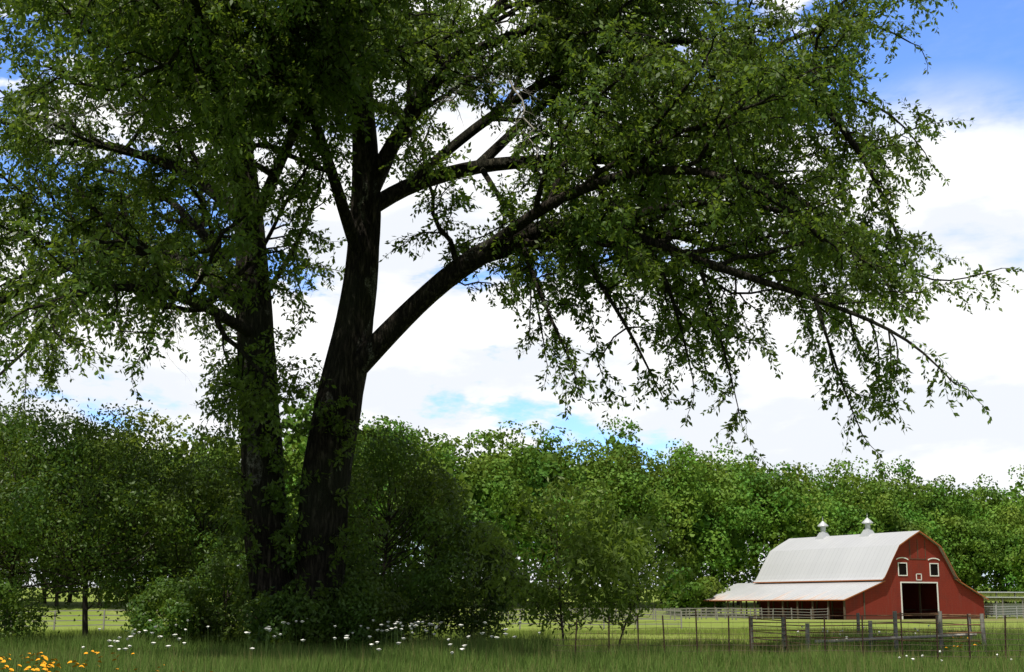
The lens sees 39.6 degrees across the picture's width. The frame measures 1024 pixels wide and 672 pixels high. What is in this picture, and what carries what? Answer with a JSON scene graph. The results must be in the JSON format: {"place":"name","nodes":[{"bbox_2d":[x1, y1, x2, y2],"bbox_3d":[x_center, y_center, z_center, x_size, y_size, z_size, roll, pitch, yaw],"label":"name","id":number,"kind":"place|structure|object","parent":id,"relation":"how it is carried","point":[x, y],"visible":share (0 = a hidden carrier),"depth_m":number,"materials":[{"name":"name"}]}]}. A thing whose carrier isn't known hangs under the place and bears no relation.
{"place":"outdoors","nodes":[
{"label":"outdoors","id":0,"kind":"place"},
{"bbox_2d":[0,638,1023,671],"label":"tall grass","id":1,"kind":"structure","parent":0,"point":[590,661],"depth_m":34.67,"materials":[{"name":"green plant"}]},
{"bbox_2d":[0,0,1023,587],"label":"sky","id":2,"kind":"structure","parent":0,"point":[457,370],"materials":[{"name":"white"}]},
{"bbox_2d":[1,588,1023,655],"bbox_3d":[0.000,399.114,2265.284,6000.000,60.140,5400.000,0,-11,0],"label":"ground","id":3,"kind":"structure","parent":0,"point":[733,623],"depth_m":138.27,"materials":[{"name":"green plant"}]},
{"bbox_2d":[0,387,529,650],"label":"understory","id":4,"kind":"object","parent":3,"relation":"on","point":[121,503],"depth_m":50.85,"materials":[{"name":"green plant"}]},
{"bbox_2d":[0,618,1012,671],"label":"wild flowers","id":5,"kind":"object","parent":3,"relation":"on","point":[44,663],"visible":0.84,"depth_m":36.54,"materials":[{"name":"white plant"}]},
{"bbox_2d":[0,0,1023,647],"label":"tree","id":6,"kind":"object","parent":3,"relation":"on","point":[580,212],"depth_m":45.28,"materials":[{"name":"green plant"}]},
{"bbox_2d":[25,39,556,381],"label":"tree branches","id":7,"kind":"object","parent":6,"relation":"attached to","point":[430,118],"visible":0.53,"depth_m":47.93,"materials":[{"name":"plant"}]},
{"bbox_2d":[0,376,1023,615],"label":"tree line","id":8,"kind":"object","parent":3,"relation":"on","point":[975,535],"depth_m":204.34,"materials":[{"name":"green plant"}]},
{"bbox_2d":[0,619,1023,660],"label":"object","id":9,"kind":"object","parent":3,"relation":"on","point":[997,642],"visible":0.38,"depth_m":44.50,"materials":[{"name":"green plant"}]},
{"bbox_2d":[0,621,1023,671],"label":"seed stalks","id":10,"kind":"object","parent":3,"relation":"on","point":[754,662],"visible":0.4,"depth_m":33.96,"materials":[{"name":"green plant"}]},
{"bbox_2d":[0,592,1023,629],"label":"fence","id":11,"kind":"object","parent":3,"relation":"on","point":[1002,609],"visible":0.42,"depth_m":162.31,"materials":[{"name":"grey wood"}]},
{"bbox_2d":[25,626,1023,660],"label":"pasture tufts","id":12,"kind":"object","parent":3,"relation":"on","point":[714,642],"visible":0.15,"depth_m":75.83,"materials":[{"name":"green plant"}]},
{"bbox_2d":[460,463,698,648],"bbox_3d":[2.127,7.238,45.600,7.665,6.321,6.737,0,-11,0],"label":"bush","id":13,"kind":"object","parent":3,"relation":"on","point":[588,554],"depth_m":44.70,"materials":[{"name":"green plant"}]},
{"bbox_2d":[522,623,1023,652],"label":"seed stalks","id":14,"kind":"object","parent":3,"relation":"on","point":[733,636],"visible":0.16,"depth_m":72.74,"materials":[{"name":"green plant"}]},
{"bbox_2d":[553,609,1023,662],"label":"wire fence","id":15,"kind":"object","parent":3,"relation":"on","point":[786,633],"visible":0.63,"depth_m":39.15,"materials":[{"name":"grey metal"}]},
{"bbox_2d":[701,515,988,619],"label":"barn","id":16,"kind":"structure","parent":3,"relation":"on","point":[867,571],"depth_m":172.96,"materials":[{"name":"red"}]},
{"bbox_2d":[750,611,986,653],"bbox_3d":[12.151,10.161,48.387,6.958,1.603,7.275,0,-11,0],"label":"corral","id":17,"kind":"object","parent":3,"relation":"on","point":[896,637],"visible":0.64,"depth_m":45.07,"materials":[{"name":"grey wood"}]}
]}

